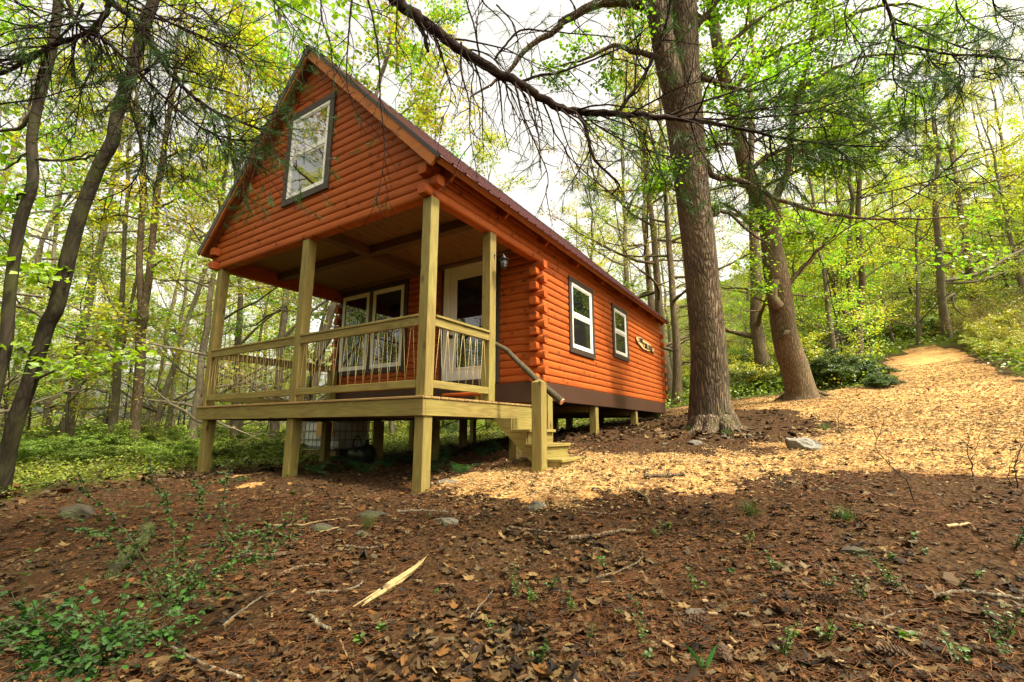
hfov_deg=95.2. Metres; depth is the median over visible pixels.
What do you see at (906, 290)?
sapling
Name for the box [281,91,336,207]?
window
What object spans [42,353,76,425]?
sapling
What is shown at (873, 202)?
forest tree
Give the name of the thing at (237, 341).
forest tree
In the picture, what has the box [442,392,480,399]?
step bench
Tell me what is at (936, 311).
shrub
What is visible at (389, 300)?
window
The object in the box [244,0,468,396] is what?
forest tree
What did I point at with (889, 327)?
sapling
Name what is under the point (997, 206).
sapling
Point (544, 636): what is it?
bark fragments
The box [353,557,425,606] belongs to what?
stick
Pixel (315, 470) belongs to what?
fern
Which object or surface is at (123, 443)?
shrub
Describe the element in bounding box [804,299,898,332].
shrub
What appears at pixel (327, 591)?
stick
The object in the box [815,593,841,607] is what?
pine cone
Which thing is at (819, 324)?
shrub
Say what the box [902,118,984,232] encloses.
forest tree
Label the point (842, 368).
shrub
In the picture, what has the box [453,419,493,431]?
forest tree
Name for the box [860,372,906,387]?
shrub
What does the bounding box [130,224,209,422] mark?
forest tree
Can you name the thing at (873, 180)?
forest tree
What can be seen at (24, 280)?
sapling
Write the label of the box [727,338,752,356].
shrub
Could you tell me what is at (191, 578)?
bramble
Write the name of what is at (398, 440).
ground cover
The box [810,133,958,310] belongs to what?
sapling
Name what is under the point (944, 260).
sapling
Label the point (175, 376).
sapling
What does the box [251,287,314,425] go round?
forest tree
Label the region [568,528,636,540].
stick
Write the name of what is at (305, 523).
stick
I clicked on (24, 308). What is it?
forest tree
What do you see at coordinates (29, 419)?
forest tree
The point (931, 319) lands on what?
shrub
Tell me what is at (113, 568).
log
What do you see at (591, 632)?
seedling
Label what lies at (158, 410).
forest tree
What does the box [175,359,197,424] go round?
sapling
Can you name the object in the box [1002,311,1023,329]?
shrub
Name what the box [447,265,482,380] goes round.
door
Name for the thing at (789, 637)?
seedling
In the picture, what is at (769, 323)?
sapling
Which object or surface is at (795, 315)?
sapling
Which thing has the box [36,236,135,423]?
forest tree
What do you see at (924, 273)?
sapling
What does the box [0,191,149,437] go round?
forest tree
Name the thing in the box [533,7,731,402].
forest tree
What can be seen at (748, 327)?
sapling
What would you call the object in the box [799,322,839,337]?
shrub
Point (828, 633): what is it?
seedling
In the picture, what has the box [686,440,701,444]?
rock
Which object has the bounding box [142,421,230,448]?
shrub
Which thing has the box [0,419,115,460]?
shrub
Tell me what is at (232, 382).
sapling
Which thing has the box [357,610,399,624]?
stick
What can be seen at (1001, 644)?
seedling
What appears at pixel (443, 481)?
rock
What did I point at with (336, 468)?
fern
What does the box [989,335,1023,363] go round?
shrub
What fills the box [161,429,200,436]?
shrub
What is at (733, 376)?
shrub
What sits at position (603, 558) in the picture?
seedling
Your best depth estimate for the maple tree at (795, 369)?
12.82 m
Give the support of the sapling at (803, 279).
on the ground at (890, 539)
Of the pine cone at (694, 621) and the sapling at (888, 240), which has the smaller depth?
the pine cone at (694, 621)
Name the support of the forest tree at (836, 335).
on the ground at (890, 539)
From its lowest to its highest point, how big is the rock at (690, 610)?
0.031 m
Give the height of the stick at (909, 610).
0.049 m
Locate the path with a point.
(923, 356)
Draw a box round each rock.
[60,504,95,519]
[308,523,335,532]
[351,530,374,537]
[357,510,388,518]
[434,517,457,525]
[436,479,459,484]
[525,500,546,510]
[684,608,709,617]
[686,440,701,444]
[721,434,729,438]
[784,437,821,450]
[839,546,873,556]
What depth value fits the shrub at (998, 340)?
16.02 m
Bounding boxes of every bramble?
[0,548,193,681]
[34,453,310,614]
[125,566,207,656]
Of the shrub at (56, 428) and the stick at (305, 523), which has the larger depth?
the shrub at (56, 428)
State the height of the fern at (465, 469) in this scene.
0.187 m
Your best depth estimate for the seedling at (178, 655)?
2.11 m
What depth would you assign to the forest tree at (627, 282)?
28.26 m
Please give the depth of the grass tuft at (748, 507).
3.68 m
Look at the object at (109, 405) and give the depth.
26.86 m
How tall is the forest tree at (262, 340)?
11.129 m
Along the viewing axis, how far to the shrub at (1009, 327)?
19.18 m
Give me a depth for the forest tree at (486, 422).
19.17 m
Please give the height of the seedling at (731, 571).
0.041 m
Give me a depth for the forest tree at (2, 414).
28.28 m
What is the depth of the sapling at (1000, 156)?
30.04 m
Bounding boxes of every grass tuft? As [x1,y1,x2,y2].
[359,515,377,529]
[721,428,736,435]
[734,495,766,515]
[817,421,833,429]
[829,501,858,521]
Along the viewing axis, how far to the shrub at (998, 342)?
18.32 m
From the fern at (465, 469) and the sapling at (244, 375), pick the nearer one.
the fern at (465, 469)
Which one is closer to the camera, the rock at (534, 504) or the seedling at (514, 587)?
the seedling at (514, 587)
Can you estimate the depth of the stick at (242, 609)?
2.54 m
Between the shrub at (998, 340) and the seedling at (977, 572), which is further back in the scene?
the shrub at (998, 340)
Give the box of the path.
[215,345,1023,508]
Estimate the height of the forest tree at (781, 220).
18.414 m
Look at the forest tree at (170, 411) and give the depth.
24.16 m
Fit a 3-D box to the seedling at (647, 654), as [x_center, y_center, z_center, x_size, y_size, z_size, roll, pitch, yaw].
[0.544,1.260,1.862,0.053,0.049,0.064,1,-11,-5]
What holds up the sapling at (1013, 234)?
on the ground at (890, 539)
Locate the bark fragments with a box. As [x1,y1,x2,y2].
[22,451,1023,681]
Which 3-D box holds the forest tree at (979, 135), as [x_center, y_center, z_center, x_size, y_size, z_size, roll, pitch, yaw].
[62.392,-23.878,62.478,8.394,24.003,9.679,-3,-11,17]
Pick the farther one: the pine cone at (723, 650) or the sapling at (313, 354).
the sapling at (313, 354)
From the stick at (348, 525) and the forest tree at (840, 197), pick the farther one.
the forest tree at (840, 197)
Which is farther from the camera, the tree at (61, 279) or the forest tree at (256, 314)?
the forest tree at (256, 314)
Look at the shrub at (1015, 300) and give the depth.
20.69 m
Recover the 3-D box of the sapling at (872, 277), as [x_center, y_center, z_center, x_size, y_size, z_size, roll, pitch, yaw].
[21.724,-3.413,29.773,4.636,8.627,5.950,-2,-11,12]
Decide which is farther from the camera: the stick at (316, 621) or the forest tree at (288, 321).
the forest tree at (288, 321)
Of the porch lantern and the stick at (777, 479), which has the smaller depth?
the stick at (777, 479)
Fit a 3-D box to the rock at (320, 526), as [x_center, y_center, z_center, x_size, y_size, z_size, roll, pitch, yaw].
[-1.541,1.547,3.819,0.241,0.118,0.134,-1,-11,4]
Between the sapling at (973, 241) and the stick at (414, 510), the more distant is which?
the sapling at (973, 241)
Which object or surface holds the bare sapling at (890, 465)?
on the ground at (890, 539)
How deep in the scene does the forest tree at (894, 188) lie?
68.96 m
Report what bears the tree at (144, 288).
on the ground at (890, 539)
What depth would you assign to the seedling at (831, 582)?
2.32 m
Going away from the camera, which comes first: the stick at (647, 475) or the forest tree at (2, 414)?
the stick at (647, 475)
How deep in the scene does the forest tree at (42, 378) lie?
30.06 m
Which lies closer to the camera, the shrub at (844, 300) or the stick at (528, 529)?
the stick at (528, 529)
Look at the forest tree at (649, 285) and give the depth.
29.50 m
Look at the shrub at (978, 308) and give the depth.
26.12 m
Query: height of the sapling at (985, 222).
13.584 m
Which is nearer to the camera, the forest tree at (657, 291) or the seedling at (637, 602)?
the seedling at (637, 602)
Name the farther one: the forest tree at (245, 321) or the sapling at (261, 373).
the forest tree at (245, 321)
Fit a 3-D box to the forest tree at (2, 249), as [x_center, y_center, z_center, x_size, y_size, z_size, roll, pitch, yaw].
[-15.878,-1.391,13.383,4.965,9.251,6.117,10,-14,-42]
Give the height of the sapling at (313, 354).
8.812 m
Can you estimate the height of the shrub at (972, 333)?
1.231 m
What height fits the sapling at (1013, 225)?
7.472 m
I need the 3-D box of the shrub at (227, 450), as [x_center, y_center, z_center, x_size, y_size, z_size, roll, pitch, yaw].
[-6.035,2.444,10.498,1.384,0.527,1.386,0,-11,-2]
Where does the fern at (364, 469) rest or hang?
on the ground at (890, 539)
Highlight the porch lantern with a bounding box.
[494,253,508,269]
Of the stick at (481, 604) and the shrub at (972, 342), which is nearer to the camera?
the stick at (481, 604)
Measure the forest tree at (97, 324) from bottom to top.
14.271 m
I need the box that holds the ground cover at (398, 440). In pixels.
[0,419,506,498]
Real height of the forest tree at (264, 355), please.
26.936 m
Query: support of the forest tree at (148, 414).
on the ground at (890, 539)
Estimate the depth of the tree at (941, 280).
25.92 m
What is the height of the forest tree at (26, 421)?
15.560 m
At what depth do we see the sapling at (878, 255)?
36.14 m
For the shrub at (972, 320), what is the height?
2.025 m
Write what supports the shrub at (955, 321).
on the ground at (890, 539)
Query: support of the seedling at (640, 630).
on the ground at (890, 539)
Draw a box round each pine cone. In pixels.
[685,614,708,628]
[715,642,732,664]
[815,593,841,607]
[873,643,913,663]
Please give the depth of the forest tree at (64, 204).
20.61 m
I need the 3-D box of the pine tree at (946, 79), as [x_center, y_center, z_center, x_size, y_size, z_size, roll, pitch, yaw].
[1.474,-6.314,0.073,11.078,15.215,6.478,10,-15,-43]
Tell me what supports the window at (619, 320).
in the log cabin
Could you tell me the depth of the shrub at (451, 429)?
21.20 m
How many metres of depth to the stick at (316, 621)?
2.34 m
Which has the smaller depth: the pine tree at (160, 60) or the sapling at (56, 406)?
the pine tree at (160, 60)
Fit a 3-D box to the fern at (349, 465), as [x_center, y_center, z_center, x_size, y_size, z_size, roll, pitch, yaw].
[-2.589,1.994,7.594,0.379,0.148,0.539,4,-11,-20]
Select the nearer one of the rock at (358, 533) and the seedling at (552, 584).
the seedling at (552, 584)
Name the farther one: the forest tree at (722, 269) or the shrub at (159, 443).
the forest tree at (722, 269)
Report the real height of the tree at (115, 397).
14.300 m
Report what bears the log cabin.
on the ground at (890, 539)
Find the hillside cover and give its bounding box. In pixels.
[558,221,1023,427]
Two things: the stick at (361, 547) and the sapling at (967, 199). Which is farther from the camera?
the sapling at (967, 199)
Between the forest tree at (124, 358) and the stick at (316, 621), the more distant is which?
the forest tree at (124, 358)
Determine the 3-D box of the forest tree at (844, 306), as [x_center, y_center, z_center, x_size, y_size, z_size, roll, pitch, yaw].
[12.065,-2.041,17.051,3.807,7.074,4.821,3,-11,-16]
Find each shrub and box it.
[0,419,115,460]
[0,429,53,442]
[40,420,144,447]
[44,414,128,437]
[45,429,145,462]
[72,423,176,452]
[101,418,151,434]
[115,425,231,462]
[116,436,184,456]
[141,426,174,440]
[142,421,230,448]
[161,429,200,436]
[178,421,229,434]
[212,439,276,458]
[225,438,280,453]
[228,427,268,442]
[229,430,305,459]
[368,421,409,432]
[384,425,406,436]
[440,420,482,433]
[441,424,476,435]
[467,420,497,428]
[663,377,689,395]
[682,353,741,377]
[727,335,749,346]
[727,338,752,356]
[728,347,777,382]
[728,348,819,383]
[728,359,783,392]
[730,331,775,359]
[749,331,869,387]
[799,295,880,317]
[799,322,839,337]
[800,315,850,333]
[803,315,891,351]
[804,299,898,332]
[807,348,902,385]
[811,311,885,348]
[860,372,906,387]
[864,300,927,335]
[866,310,926,342]
[879,284,959,334]
[891,308,961,336]
[898,294,937,320]
[929,304,985,333]
[933,295,998,335]
[935,298,1017,323]
[938,282,1023,323]
[948,294,988,314]
[948,307,1018,333]
[949,307,1023,342]
[951,295,1020,319]
[957,327,1018,348]
[958,288,1023,339]
[958,296,1023,336]
[962,308,1023,356]
[962,317,1021,338]
[974,328,1023,352]
[978,289,1023,311]
[979,310,1023,342]
[983,325,1023,355]
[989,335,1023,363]
[990,292,1023,319]
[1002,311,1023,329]
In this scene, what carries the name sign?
attached to the log cabin
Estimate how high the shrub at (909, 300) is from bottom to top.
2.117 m
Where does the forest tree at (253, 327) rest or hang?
on the ground at (890, 539)
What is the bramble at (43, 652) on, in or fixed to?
on the ground at (890, 539)
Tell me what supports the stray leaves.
on the path
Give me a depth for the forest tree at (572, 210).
35.18 m
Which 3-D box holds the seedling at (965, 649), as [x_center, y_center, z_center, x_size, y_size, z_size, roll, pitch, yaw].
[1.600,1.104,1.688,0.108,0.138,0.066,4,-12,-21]
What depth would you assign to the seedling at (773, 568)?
2.59 m
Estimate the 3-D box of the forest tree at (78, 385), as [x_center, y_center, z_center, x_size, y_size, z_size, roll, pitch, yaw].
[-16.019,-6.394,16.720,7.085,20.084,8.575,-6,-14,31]
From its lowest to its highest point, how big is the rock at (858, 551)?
0.068 m
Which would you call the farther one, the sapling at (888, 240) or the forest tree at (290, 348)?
the sapling at (888, 240)
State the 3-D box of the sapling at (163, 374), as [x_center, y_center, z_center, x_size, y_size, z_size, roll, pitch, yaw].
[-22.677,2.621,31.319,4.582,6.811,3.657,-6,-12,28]
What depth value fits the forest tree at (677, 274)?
48.39 m
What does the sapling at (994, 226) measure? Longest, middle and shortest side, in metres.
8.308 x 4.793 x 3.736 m
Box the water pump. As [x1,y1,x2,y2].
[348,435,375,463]
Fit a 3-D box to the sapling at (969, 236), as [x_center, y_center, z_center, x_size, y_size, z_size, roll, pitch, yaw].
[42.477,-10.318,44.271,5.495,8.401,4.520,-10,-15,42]
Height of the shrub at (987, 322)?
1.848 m
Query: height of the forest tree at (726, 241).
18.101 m
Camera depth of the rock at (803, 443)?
6.07 m
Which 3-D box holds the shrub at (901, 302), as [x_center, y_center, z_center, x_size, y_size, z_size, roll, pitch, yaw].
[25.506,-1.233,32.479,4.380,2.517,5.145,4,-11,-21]
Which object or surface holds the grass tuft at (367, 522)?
on the ground at (890, 539)
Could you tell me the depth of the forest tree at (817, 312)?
24.78 m
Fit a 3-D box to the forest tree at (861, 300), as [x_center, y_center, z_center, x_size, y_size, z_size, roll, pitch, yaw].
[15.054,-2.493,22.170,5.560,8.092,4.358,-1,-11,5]
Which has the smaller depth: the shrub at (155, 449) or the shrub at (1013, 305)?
the shrub at (155, 449)
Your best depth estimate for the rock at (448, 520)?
3.74 m
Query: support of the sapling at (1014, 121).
on the ground at (890, 539)
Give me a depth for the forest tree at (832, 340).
20.29 m
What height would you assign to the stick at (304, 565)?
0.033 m
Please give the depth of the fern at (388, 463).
7.20 m
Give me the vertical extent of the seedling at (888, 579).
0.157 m
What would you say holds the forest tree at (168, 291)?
on the ground at (890, 539)
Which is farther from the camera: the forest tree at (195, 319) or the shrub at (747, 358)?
the forest tree at (195, 319)
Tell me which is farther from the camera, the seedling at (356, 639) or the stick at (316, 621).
the stick at (316, 621)
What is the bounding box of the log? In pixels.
[103,521,155,580]
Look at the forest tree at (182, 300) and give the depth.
49.67 m
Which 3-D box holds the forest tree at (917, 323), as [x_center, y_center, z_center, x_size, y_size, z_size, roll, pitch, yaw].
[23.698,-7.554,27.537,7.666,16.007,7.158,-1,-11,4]
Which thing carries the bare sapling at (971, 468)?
on the ground at (890, 539)
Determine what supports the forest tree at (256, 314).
on the ground at (890, 539)
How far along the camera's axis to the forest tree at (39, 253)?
18.28 m
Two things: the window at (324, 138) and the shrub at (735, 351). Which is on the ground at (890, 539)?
the shrub at (735, 351)
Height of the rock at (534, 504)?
0.130 m
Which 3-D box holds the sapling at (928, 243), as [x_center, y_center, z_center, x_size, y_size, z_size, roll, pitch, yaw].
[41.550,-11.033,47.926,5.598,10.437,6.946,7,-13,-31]
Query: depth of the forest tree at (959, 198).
34.24 m
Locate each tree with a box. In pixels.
[0,0,181,394]
[0,0,207,413]
[0,0,428,403]
[0,0,432,495]
[0,0,987,254]
[0,1,207,436]
[0,27,177,435]
[0,46,178,435]
[0,103,145,401]
[0,164,57,408]
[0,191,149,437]
[0,214,109,421]
[0,244,98,430]
[1,12,248,436]
[2,297,91,423]
[14,217,99,427]
[16,163,188,410]
[17,221,132,424]
[22,282,100,420]
[34,94,277,436]
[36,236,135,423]
[53,269,179,421]
[55,161,254,428]
[57,274,129,424]
[59,0,314,438]
[62,218,196,425]
[63,288,168,423]
[67,237,178,426]
[73,1,332,453]
[83,0,274,438]
[108,151,255,430]
[110,272,197,423]
[116,234,276,425]
[122,227,233,411]
[123,0,309,439]
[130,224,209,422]
[146,0,356,440]
[146,0,447,443]
[146,283,325,431]
[148,302,242,424]
[149,243,236,425]
[153,275,275,423]
[159,200,290,427]
[180,275,272,424]
[181,288,294,428]
[195,292,281,403]
[218,302,256,375]
[224,285,291,424]
[228,281,338,400]
[231,288,295,423]
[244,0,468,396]
[247,281,333,383]
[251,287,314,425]
[261,298,325,424]
[284,304,370,427]
[366,86,395,438]
[398,24,485,433]
[447,420,495,434]
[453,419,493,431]
[455,120,530,429]
[470,0,1013,432]
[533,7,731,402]
[558,260,608,426]
[559,199,610,263]
[561,53,736,347]
[562,69,729,347]
[565,150,638,290]
[574,12,783,404]
[588,233,631,279]
[589,179,687,332]
[597,0,918,388]
[597,0,999,400]
[605,210,663,308]
[613,179,689,369]
[615,246,669,311]
[632,94,746,363]
[640,172,734,355]
[652,202,723,366]
[659,187,740,330]
[683,145,800,356]
[722,131,835,330]
[740,60,916,359]
[750,0,1023,276]
[761,206,897,361]
[763,203,885,354]
[766,95,900,350]
[778,20,972,355]
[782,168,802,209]
[783,75,970,328]
[783,166,831,295]
[797,65,916,299]
[797,216,887,352]
[828,144,900,283]
[835,85,935,266]
[839,85,990,344]
[861,129,931,281]
[862,44,1023,339]
[862,155,912,251]
[875,25,1022,303]
[901,106,1001,276]
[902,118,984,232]
[912,108,1019,288]
[924,32,1023,248]
[924,74,1023,302]
[940,79,1021,241]
[981,0,1023,236]
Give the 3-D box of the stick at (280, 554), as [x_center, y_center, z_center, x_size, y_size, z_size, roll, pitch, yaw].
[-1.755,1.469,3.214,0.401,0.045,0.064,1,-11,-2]
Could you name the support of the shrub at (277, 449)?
on the ground at (890, 539)
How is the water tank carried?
on the ground at (890, 539)
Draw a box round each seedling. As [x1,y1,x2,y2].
[168,647,185,661]
[353,632,365,644]
[375,621,386,631]
[483,614,493,627]
[506,562,521,596]
[524,578,536,602]
[528,636,551,663]
[544,575,556,591]
[566,587,577,614]
[585,619,592,639]
[595,556,606,565]
[629,594,639,606]
[633,611,647,643]
[642,647,653,664]
[659,522,670,533]
[684,565,705,590]
[727,567,735,574]
[745,527,754,541]
[762,547,782,570]
[776,619,800,654]
[814,616,836,644]
[822,574,836,588]
[849,572,869,601]
[852,621,863,631]
[872,555,900,588]
[887,552,896,559]
[893,626,917,642]
[909,531,919,538]
[939,631,970,668]
[972,570,985,577]
[983,603,994,622]
[983,618,1015,664]
[992,604,1023,643]
[1014,528,1023,548]
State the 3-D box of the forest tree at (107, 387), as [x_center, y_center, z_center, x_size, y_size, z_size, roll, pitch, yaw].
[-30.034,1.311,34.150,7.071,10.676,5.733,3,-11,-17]
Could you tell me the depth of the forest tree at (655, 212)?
52.83 m
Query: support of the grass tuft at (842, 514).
on the ground at (890, 539)
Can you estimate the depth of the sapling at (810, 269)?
20.28 m
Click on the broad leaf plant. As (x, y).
(696, 657)
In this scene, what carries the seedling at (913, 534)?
on the leaf litter at (536, 667)
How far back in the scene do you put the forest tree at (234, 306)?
30.36 m
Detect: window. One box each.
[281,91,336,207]
[336,279,409,376]
[567,275,595,359]
[611,303,628,361]
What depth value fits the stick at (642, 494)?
4.22 m
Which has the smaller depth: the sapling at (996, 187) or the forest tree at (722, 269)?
the forest tree at (722, 269)
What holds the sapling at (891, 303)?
on the ground at (890, 539)
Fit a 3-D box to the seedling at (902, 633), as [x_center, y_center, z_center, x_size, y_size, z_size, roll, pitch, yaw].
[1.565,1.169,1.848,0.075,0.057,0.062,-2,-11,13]
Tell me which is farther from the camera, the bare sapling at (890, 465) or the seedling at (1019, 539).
the bare sapling at (890, 465)
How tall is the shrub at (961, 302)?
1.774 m
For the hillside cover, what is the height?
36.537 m
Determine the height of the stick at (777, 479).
0.336 m
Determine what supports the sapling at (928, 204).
on the ground at (890, 539)
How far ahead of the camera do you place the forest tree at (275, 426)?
15.50 m
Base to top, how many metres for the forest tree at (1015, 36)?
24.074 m
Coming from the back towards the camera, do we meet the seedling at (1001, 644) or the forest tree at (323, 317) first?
the forest tree at (323, 317)
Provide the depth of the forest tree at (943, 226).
31.01 m
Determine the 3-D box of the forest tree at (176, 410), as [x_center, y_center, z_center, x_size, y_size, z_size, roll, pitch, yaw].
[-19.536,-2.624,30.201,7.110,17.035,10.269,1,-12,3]
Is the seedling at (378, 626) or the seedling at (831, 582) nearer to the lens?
the seedling at (378, 626)
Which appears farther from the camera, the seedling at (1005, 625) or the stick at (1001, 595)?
the stick at (1001, 595)
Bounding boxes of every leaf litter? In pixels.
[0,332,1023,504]
[0,431,1023,681]
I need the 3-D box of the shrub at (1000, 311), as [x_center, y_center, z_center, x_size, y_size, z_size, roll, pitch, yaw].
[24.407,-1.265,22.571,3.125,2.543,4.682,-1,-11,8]
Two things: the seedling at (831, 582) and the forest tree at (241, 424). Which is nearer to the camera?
the seedling at (831, 582)
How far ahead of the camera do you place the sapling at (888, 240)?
57.82 m
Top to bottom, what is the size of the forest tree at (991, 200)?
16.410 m
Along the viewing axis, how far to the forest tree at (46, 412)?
20.27 m
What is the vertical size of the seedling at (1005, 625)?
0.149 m
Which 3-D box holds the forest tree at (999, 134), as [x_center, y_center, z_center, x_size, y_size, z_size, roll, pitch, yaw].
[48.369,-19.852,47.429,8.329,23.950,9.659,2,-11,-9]
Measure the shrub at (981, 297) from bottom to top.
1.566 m
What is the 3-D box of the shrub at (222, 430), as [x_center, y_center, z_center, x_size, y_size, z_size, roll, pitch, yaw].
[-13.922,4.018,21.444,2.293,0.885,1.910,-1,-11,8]
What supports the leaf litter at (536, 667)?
on the ground at (890, 539)
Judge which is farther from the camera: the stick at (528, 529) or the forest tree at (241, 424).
the forest tree at (241, 424)
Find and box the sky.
[0,0,1023,419]
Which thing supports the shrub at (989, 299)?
on the ground at (890, 539)
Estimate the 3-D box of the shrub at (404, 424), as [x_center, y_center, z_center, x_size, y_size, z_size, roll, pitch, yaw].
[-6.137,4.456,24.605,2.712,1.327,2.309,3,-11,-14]
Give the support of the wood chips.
on the ground at (890, 539)
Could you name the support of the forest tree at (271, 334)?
on the ground at (890, 539)
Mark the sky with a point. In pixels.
(519, 10)
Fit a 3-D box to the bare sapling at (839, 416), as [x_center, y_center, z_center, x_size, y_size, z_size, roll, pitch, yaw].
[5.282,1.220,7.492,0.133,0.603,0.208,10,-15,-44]
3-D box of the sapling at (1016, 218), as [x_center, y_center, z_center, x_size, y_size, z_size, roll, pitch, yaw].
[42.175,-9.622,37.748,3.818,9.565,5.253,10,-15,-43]
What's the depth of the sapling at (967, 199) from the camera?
48.35 m
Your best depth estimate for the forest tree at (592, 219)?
29.59 m
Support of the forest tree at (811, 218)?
on the ground at (890, 539)
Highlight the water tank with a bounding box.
[300,421,372,456]
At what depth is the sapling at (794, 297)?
31.04 m
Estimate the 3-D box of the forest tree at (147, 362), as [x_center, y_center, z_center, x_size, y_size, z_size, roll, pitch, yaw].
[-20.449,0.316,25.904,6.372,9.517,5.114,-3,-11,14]
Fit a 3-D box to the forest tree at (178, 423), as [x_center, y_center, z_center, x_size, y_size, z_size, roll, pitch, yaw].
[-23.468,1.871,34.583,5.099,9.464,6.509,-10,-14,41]
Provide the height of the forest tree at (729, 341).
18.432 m
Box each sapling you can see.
[0,241,67,425]
[0,268,76,441]
[31,314,113,435]
[37,345,123,431]
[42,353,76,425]
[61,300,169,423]
[78,275,192,425]
[82,351,125,423]
[131,335,192,425]
[141,370,176,425]
[144,294,243,430]
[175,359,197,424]
[193,353,232,431]
[217,363,254,430]
[220,351,259,428]
[244,332,294,433]
[283,297,336,386]
[307,349,332,399]
[723,250,770,354]
[726,285,773,354]
[729,197,911,360]
[735,302,776,362]
[736,248,807,342]
[746,215,854,359]
[747,245,843,354]
[760,211,871,319]
[765,296,810,337]
[786,173,892,328]
[788,202,828,328]
[795,261,846,336]
[809,241,853,296]
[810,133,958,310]
[816,186,901,355]
[818,220,919,349]
[825,222,906,306]
[832,142,927,343]
[834,400,845,433]
[854,247,892,297]
[865,422,915,505]
[868,216,945,300]
[871,215,900,272]
[872,238,915,305]
[874,195,994,317]
[875,178,977,291]
[892,134,992,267]
[900,183,960,276]
[911,206,983,298]
[919,129,1023,287]
[930,195,997,269]
[939,155,1001,260]
[948,429,1002,479]
[954,205,1022,306]
[966,65,1023,302]
[966,129,1023,284]
[967,194,1023,274]
[977,181,1023,271]
[979,163,1022,236]
[980,139,1023,215]
[991,208,1023,260]
[996,179,1023,274]
[1000,189,1023,266]
[1007,432,1023,487]
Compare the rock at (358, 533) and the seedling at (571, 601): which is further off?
the rock at (358, 533)
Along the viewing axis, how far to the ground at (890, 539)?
3.21 m
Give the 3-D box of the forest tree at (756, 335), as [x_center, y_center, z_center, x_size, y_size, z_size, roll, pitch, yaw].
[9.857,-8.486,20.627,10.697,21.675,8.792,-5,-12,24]
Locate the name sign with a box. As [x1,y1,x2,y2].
[635,336,654,352]
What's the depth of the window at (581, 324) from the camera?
8.95 m
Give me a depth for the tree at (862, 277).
21.91 m
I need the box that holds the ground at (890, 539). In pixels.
[0,195,1023,681]
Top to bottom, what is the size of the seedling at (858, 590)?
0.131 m
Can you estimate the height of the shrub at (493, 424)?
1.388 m
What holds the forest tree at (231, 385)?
on the ground at (890, 539)
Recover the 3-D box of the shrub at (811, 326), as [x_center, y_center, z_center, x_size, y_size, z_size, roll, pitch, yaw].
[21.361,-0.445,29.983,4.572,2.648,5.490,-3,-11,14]
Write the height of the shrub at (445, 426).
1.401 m
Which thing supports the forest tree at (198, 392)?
on the ground at (890, 539)
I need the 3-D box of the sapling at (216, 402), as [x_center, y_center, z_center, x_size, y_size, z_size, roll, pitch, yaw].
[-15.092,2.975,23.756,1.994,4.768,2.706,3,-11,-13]
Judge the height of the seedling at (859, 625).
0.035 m
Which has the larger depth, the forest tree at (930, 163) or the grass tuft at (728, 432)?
the forest tree at (930, 163)
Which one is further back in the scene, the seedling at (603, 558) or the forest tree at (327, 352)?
the forest tree at (327, 352)
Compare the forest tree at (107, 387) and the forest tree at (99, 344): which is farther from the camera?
the forest tree at (99, 344)
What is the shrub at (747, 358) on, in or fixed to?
on the ground at (890, 539)
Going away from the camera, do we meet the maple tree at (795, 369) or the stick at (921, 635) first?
the stick at (921, 635)
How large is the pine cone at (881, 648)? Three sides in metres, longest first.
0.122 x 0.061 x 0.061 m
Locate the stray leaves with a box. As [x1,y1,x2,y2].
[495,365,1023,494]
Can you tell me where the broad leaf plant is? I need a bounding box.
[685,644,716,672]
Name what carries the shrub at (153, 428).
on the ground at (890, 539)
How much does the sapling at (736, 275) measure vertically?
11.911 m
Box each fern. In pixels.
[296,460,329,473]
[327,462,343,471]
[338,455,386,472]
[341,460,360,468]
[366,450,409,465]
[430,458,455,471]
[431,442,455,462]
[446,461,482,473]
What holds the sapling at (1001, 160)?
on the ground at (890, 539)
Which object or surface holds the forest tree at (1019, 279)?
on the ground at (890, 539)
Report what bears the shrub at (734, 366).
on the ground at (890, 539)
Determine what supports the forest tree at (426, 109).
on the ground at (890, 539)
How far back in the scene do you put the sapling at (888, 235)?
42.93 m
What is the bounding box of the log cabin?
[195,45,669,493]
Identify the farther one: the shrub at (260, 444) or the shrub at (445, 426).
the shrub at (445, 426)
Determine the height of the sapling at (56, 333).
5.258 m
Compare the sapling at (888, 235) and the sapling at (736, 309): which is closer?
the sapling at (736, 309)
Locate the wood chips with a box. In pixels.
[430,356,1023,520]
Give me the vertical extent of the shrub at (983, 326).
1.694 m
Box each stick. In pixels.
[125,614,242,679]
[222,589,285,626]
[225,551,286,558]
[272,518,344,525]
[276,563,325,575]
[306,580,363,593]
[306,612,331,630]
[320,522,378,531]
[340,639,352,668]
[344,544,382,549]
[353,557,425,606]
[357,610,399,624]
[397,505,449,512]
[469,589,492,617]
[509,524,565,533]
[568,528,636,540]
[579,511,628,514]
[595,540,643,579]
[626,487,650,506]
[643,471,684,477]
[753,456,810,492]
[839,613,991,653]
[873,607,933,621]
[932,589,1023,600]
[945,522,970,527]
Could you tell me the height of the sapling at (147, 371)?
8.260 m
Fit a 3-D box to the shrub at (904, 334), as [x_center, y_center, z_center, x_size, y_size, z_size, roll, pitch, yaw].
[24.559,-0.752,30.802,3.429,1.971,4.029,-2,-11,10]
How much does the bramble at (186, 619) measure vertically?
0.292 m
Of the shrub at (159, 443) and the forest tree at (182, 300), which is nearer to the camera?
the shrub at (159, 443)
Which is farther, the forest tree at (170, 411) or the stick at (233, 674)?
the forest tree at (170, 411)
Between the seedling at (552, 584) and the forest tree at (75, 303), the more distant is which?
the forest tree at (75, 303)

